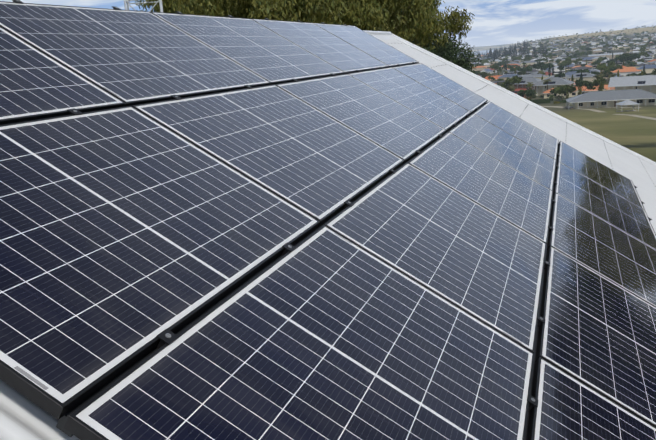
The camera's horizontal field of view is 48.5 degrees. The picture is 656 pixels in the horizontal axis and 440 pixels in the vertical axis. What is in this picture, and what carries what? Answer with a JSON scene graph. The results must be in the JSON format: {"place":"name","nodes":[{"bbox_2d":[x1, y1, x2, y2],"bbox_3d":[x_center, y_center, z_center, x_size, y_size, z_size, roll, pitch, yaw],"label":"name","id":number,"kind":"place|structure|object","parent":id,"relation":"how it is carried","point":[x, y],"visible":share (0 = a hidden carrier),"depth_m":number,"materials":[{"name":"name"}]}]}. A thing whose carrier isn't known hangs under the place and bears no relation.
{"place":"outdoors","nodes":[
{"label":"outdoors","id":0,"kind":"place"},
{"bbox_2d":[0,0,655,47],"label":"sky","id":1,"kind":"structure","parent":0,"point":[494,22],"materials":[{"name":"blue"}]},
{"bbox_2d":[453,50,493,58],"bbox_3d":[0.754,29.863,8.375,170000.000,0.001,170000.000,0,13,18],"label":"sea water","id":2,"kind":"structure","parent":0,"point":[483,51],"depth_m":4630.43,"materials":[{"name":"liquid"}]},
{"bbox_2d":[454,26,655,161],"bbox_3d":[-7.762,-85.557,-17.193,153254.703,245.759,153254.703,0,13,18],"label":"ground","id":3,"kind":"structure","parent":0,"point":[636,134],"depth_m":216.73,"materials":[{"name":"green plant"}]},
{"bbox_2d":[124,0,162,11],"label":"metal frame","id":4,"kind":"object","parent":3,"relation":"on","point":[128,5],"visible":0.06,"depth_m":19.28,"materials":[{"name":"white metal"}]},
{"bbox_2d":[135,0,300,17],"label":"tall tree","id":5,"kind":"object","parent":3,"relation":"on","point":[168,6],"visible":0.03,"depth_m":65.35,"materials":[{"name":"green plant"}]},
{"bbox_2d":[174,0,379,30],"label":"tall tree","id":6,"kind":"object","parent":3,"relation":"on","point":[281,10],"visible":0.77,"depth_m":52.81,"materials":[{"name":"green plant"}]},
{"bbox_2d":[292,0,450,50],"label":"tall tree","id":7,"kind":"object","parent":3,"relation":"on","point":[415,11],"visible":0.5,"depth_m":63.83,"materials":[{"name":"green plant"}]},
{"bbox_2d":[370,0,474,46],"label":"tall tree","id":8,"kind":"object","parent":3,"relation":"on","point":[455,26],"visible":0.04,"depth_m":80.72,"materials":[{"name":"green plant"}]},
{"bbox_2d":[422,47,436,53],"bbox_3d":[6.903,-10.233,63.691,8.703,9.413,7.073,7,17,42],"label":"dark broadleaf tree","id":9,"kind":"object","parent":3,"relation":"on","point":[425,48],"visible":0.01,"depth_m":62.43,"materials":[{"name":"green plant"}]},
{"bbox_2d":[408,36,481,72],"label":"dark broadleaf tree","id":10,"kind":"object","parent":3,"relation":"on","point":[447,53],"visible":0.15,"depth_m":65.49,"materials":[{"name":"green plant"}]},
{"bbox_2d":[480,72,487,78],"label":"tree","id":11,"kind":"object","parent":3,"relation":"on","point":[483,74],"visible":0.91,"depth_m":549.33,"materials":[{"name":"green plant"}]},
{"bbox_2d":[480,68,492,73],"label":"house","id":12,"kind":"structure","parent":3,"relation":"on","point":[488,70],"depth_m":793.80,"materials":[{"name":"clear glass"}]},
{"bbox_2d":[485,75,501,81],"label":"house","id":13,"kind":"structure","parent":3,"relation":"on","point":[495,77],"depth_m":594.81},
{"bbox_2d":[490,64,502,75],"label":"tree","id":14,"kind":"object","parent":3,"relation":"on","point":[493,67],"visible":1,"depth_m":693.41,"materials":[{"name":"green plant"}]},
{"bbox_2d":[499,75,522,92],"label":"tree","id":15,"kind":"object","parent":3,"relation":"on","point":[513,80],"visible":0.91,"depth_m":352.24,"materials":[{"name":"green plant"}]},
{"bbox_2d":[507,85,515,90],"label":"tree","id":16,"kind":"object","parent":3,"relation":"on","point":[511,87],"visible":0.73,"depth_m":331.33,"materials":[{"name":"green plant"}]},
{"bbox_2d":[510,67,521,71],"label":"tree","id":17,"kind":"object","parent":3,"relation":"on","point":[517,69],"visible":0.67,"depth_m":697.40,"materials":[{"name":"green plant"}]},
{"bbox_2d":[512,88,535,97],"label":"terracotta house","id":18,"kind":"structure","parent":3,"relation":"on","point":[519,89],"depth_m":364.60,"materials":[{"name":"red tile"}]},
{"bbox_2d":[520,66,532,73],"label":"tree","id":19,"kind":"object","parent":3,"relation":"on","point":[527,68],"visible":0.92,"depth_m":659.56,"materials":[{"name":"green plant"}]},
{"bbox_2d":[513,77,540,89],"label":"house","id":20,"kind":"structure","parent":3,"relation":"on","point":[522,84],"depth_m":417.30,"materials":[{"name":"brick"}]},
{"bbox_2d":[517,89,536,99],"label":"tree","id":21,"kind":"object","parent":3,"relation":"on","point":[528,92],"visible":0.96,"depth_m":318.34,"materials":[{"name":"green plant"}]},
{"bbox_2d":[508,74,547,79],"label":"house","id":22,"kind":"structure","parent":3,"relation":"on","point":[538,76],"depth_m":497.40,"materials":[{"name":"grey glass"}]},
{"bbox_2d":[532,62,544,69],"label":"tree","id":23,"kind":"object","parent":3,"relation":"on","point":[540,64],"visible":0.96,"depth_m":666.21,"materials":[{"name":"green plant"}]},
{"bbox_2d":[529,99,550,103],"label":"hedge","id":24,"kind":"object","parent":3,"relation":"on","point":[538,101],"visible":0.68,"depth_m":309.29,"materials":[{"name":"green plant"}]},
{"bbox_2d":[538,43,543,57],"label":"norfolk pine","id":25,"kind":"object","parent":3,"relation":"on","point":[541,52],"visible":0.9,"depth_m":1210.71,"materials":[{"name":"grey plant"}]},
{"bbox_2d":[540,63,552,69],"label":"tree","id":26,"kind":"object","parent":3,"relation":"on","point":[545,66],"visible":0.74,"depth_m":687.18,"materials":[{"name":"green plant"}]},
{"bbox_2d":[541,78,551,89],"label":"palm","id":27,"kind":"object","parent":3,"relation":"on","point":[546,81],"visible":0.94,"depth_m":371.86,"materials":[{"name":"green plant"}]},
{"bbox_2d":[533,77,574,95],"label":"house","id":28,"kind":"structure","parent":3,"relation":"on","point":[541,87],"depth_m":383.16,"materials":[{"name":"grey"}]},
{"bbox_2d":[554,73,564,76],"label":"tree","id":29,"kind":"object","parent":3,"relation":"on","point":[561,74],"visible":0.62,"depth_m":454.31,"materials":[{"name":"green plant"}]},
{"bbox_2d":[553,86,566,99],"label":"tree","id":30,"kind":"object","parent":3,"relation":"on","point":[555,89],"visible":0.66,"depth_m":320.12,"materials":[{"name":"green plant"}]},
{"bbox_2d":[557,65,564,70],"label":"tree","id":31,"kind":"object","parent":3,"relation":"on","point":[561,67],"visible":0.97,"depth_m":614.87,"materials":[{"name":"green plant"}]},
{"bbox_2d":[470,27,655,79],"bbox_3d":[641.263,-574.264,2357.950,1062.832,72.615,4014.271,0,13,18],"label":"distant town houses","id":32,"kind":"structure","parent":3,"relation":"on","point":[639,66],"depth_m":977.94,"materials":[{"name":"tile"}]},
{"bbox_2d":[556,85,575,98],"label":"tree","id":33,"kind":"object","parent":3,"relation":"on","point":[571,89],"visible":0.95,"depth_m":316.66,"materials":[{"name":"green plant"}]},
{"bbox_2d":[554,58,579,62],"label":"long cream house","id":34,"kind":"structure","parent":3,"relation":"on","point":[573,59],"depth_m":956.37,"materials":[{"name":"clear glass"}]},
{"bbox_2d":[565,70,590,75],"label":"house","id":35,"kind":"structure","parent":3,"relation":"on","point":[570,73],"depth_m":541.17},
{"bbox_2d":[543,85,614,98],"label":"terracotta house","id":36,"kind":"structure","parent":3,"relation":"on","point":[547,94],"depth_m":345.77,"materials":[{"name":"tile"}]},
{"bbox_2d":[578,78,581,94],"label":"cypress","id":37,"kind":"object","parent":3,"relation":"on","point":[580,91],"visible":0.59,"depth_m":317.94,"materials":[{"name":"green plant"}]},
{"bbox_2d":[567,72,595,82],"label":"house","id":38,"kind":"structure","parent":3,"relation":"on","point":[587,76],"depth_m":448.17,"materials":[{"name":"beige glass"}]},
{"bbox_2d":[576,69,589,72],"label":"tree","id":39,"kind":"object","parent":3,"relation":"on","point":[583,70],"visible":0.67,"depth_m":505.06,"materials":[{"name":"green plant"}]},
{"bbox_2d":[575,79,593,90],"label":"tree","id":40,"kind":"object","parent":3,"relation":"on","point":[579,83],"visible":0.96,"depth_m":312.17,"materials":[{"name":"green plant"}]},
{"bbox_2d":[590,77,605,89],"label":"tree","id":41,"kind":"object","parent":3,"relation":"on","point":[595,82],"visible":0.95,"depth_m":311.81,"materials":[{"name":"green plant"}]},
{"bbox_2d":[596,63,610,71],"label":"tree","id":42,"kind":"object","parent":3,"relation":"on","point":[600,66],"visible":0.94,"depth_m":481.64,"materials":[{"name":"green plant"}]},
{"bbox_2d":[588,52,622,58],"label":"beige house","id":43,"kind":"structure","parent":3,"relation":"on","point":[608,55],"depth_m":1011.67,"materials":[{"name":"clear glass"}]},
{"bbox_2d":[566,89,655,108],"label":"building","id":44,"kind":"structure","parent":3,"relation":"on","point":[599,99],"depth_m":263.44,"materials":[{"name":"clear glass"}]},
{"bbox_2d":[607,62,615,67],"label":"tree","id":45,"kind":"object","parent":3,"relation":"on","point":[611,64],"visible":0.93,"depth_m":563.19,"materials":[{"name":"green plant"}]},
{"bbox_2d":[618,53,628,65],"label":"tree","id":46,"kind":"object","parent":3,"relation":"on","point":[623,56],"visible":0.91,"depth_m":692.50,"materials":[{"name":"green plant"}]},
{"bbox_2d":[616,99,638,111],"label":"white gazebo","id":47,"kind":"object","parent":3,"relation":"on","point":[627,102],"visible":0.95,"depth_m":236.87,"materials":[{"name":"white"}]},
{"bbox_2d":[608,75,655,92],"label":"house","id":48,"kind":"structure","parent":3,"relation":"on","point":[646,83],"depth_m":303.25,"materials":[{"name":"grey metal"}]},
{"bbox_2d":[626,54,640,61],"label":"tree","id":49,"kind":"object","parent":3,"relation":"on","point":[634,56],"visible":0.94,"depth_m":743.24,"materials":[{"name":"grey plant"}]},
{"bbox_2d":[639,51,649,57],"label":"tree","id":50,"kind":"object","parent":3,"relation":"on","point":[642,53],"visible":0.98,"depth_m":804.43,"materials":[{"name":"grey plant"}]},
{"bbox_2d":[542,106,655,119],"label":"lawn path","id":51,"kind":"structure","parent":0,"point":[607,107],"depth_m":253.19,"materials":[{"name":"grey concrete"}]},
{"bbox_3d":[-0.492,1.603,7.385,12.405,6.845,24.256,0,13,18],"label":"hall building","id":52,"kind":"object","parent":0,"visible":0},
{"bbox_2d":[0,39,655,439],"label":"corrugated roof sheet","id":53,"kind":"object","parent":52,"relation":"on","point":[22,417],"visible":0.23,"depth_m":10.96,"materials":[{"name":"metal"}]},
{"bbox_2d":[56,105,557,439],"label":"mounting rails","id":54,"kind":"object","parent":53,"relation":"on","point":[60,425],"visible":0.05,"depth_m":2.35,"materials":[{"name":"metal"}]},
{"bbox_2d":[0,27,125,124],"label":"solar panel","id":55,"kind":"object","parent":54,"relation":"on","point":[36,84],"visible":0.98,"depth_m":3.13,"materials":[{"name":"blue glass"}]},
{"bbox_2d":[0,1,270,106],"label":"solar panel","id":56,"kind":"object","parent":54,"relation":"on","point":[130,57],"visible":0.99,"depth_m":4.05,"materials":[{"name":"blue glass"}]},
{"bbox_2d":[0,106,319,419],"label":"solar panel","id":57,"kind":"object","parent":54,"relation":"on","point":[128,234],"visible":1,"depth_m":2.31,"materials":[{"name":"blue glass"}]},
{"bbox_2d":[151,12,344,84],"bbox_3d":[-0.560,-1.393,5.897,1.038,0.037,1.755,31,21,9],"label":"solar panel","id":58,"kind":"object","parent":54,"relation":"on","point":[267,54],"visible":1,"depth_m":5.72,"materials":[{"name":"blue glass"}]},
{"bbox_2d":[132,84,404,227],"bbox_3d":[-0.207,-0.448,4.107,1.038,0.038,1.755,31,21,9],"label":"solar panel","id":59,"kind":"object","parent":54,"relation":"on","point":[318,165],"visible":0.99,"depth_m":3.86,"materials":[{"name":"blue glass"}]},
{"bbox_2d":[64,225,534,439],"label":"solar panel","id":60,"kind":"object","parent":54,"relation":"on","point":[324,332],"visible":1,"depth_m":2.26,"materials":[{"name":"blue glass"}]},
{"bbox_2d":[252,19,388,73],"bbox_3d":[-0.018,-1.795,7.529,1.038,0.037,1.755,31,21,9],"label":"solar panel","id":61,"kind":"object","parent":54,"relation":"on","point":[331,49],"visible":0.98,"depth_m":7.39,"materials":[{"name":"blue glass"}]},
{"bbox_2d":[12,0,651,410],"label":"panel clamps","id":62,"kind":"object","parent":54,"relation":"attached to","point":[166,336],"visible":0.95,"depth_m":3.38,"materials":[{"name":"black metal"}]},
{"bbox_2d":[275,74,445,164],"bbox_3d":[0.338,-0.850,5.744,1.038,0.036,1.755,31,21,9],"label":"solar panel","id":63,"kind":"object","parent":54,"relation":"on","point":[401,131],"visible":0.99,"depth_m":5.56,"materials":[{"name":"blue glass"}]},
{"bbox_2d":[314,23,418,66],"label":"solar panel","id":64,"kind":"object","parent":54,"relation":"on","point":[374,47],"visible":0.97,"depth_m":9.05,"materials":[{"name":"blue glass"}]},
{"bbox_2d":[348,67,470,132],"bbox_3d":[0.877,-1.251,7.372,1.038,0.037,1.755,31,21,9],"label":"solar panel","id":65,"kind":"object","parent":54,"relation":"on","point":[446,114],"visible":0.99,"depth_m":7.24,"materials":[{"name":"blue glass"}]},
{"bbox_2d":[324,163,546,352],"bbox_3d":[0.683,0.101,3.932,1.038,0.037,1.755,31,21,9],"label":"solar panel","id":66,"kind":"object","parent":54,"relation":"on","point":[468,255],"visible":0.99,"depth_m":3.68,"materials":[{"name":"blue glass"}]},
{"bbox_2d":[392,63,487,114],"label":"solar panel","id":67,"kind":"object","parent":54,"relation":"on","point":[447,88],"visible":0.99,"depth_m":8.89,"materials":[{"name":"blue glass"}]},
{"bbox_2d":[408,132,552,243],"bbox_3d":[1.229,-0.300,5.567,1.038,0.037,1.755,31,21,9],"label":"solar panel","id":68,"kind":"object","parent":54,"relation":"on","point":[491,183],"visible":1,"depth_m":5.38,"materials":[{"name":"blue glass"}]},
{"bbox_2d":[449,114,555,190],"bbox_3d":[1.768,-0.702,7.197,1.038,0.037,1.755,31,21,9],"label":"solar panel","id":69,"kind":"object","parent":54,"relation":"on","point":[513,152],"visible":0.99,"depth_m":7.06,"materials":[{"name":"blue glass"}]},
{"bbox_2d":[473,101,558,159],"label":"solar panel","id":70,"kind":"object","parent":54,"relation":"on","point":[519,128],"visible":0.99,"depth_m":8.71,"materials":[{"name":"blue glass"}]},
{"bbox_2d":[527,357,655,439],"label":"solar panel","id":71,"kind":"object","parent":54,"relation":"on","point":[569,407],"visible":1,"depth_m":2.77,"materials":[{"name":"black glass"}]},
{"bbox_2d":[535,246,655,426],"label":"solar panel","id":72,"kind":"object","parent":54,"relation":"on","point":[597,332],"visible":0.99,"depth_m":3.61,"materials":[{"name":"black glass"}]},
{"bbox_2d":[556,141,644,209],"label":"solar panel","id":73,"kind":"object","parent":54,"relation":"on","point":[598,172],"visible":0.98,"depth_m":8.56,"materials":[{"name":"black glass"}]},
{"bbox_2d":[547,193,655,306],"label":"solar panel","id":74,"kind":"object","parent":54,"relation":"on","point":[605,249],"visible":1,"depth_m":5.29,"materials":[{"name":"black glass"}]},
{"bbox_2d":[553,161,655,249],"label":"solar panel","id":75,"kind":"object","parent":54,"relation":"on","point":[604,203],"visible":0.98,"depth_m":6.92,"materials":[{"name":"black glass"}]},
{"bbox_2d":[363,30,655,165],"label":"roof capping","id":76,"kind":"object","parent":53,"relation":"on","point":[383,35],"visible":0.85,"depth_m":12.73,"materials":[{"name":"metal"}]},
{"bbox_2d":[388,43,655,186],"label":"roof seams","id":77,"kind":"object","parent":53,"relation":"attached to","point":[566,122],"visible":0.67,"depth_m":11.81,"materials":[{"name":"silver metal"}]}
]}

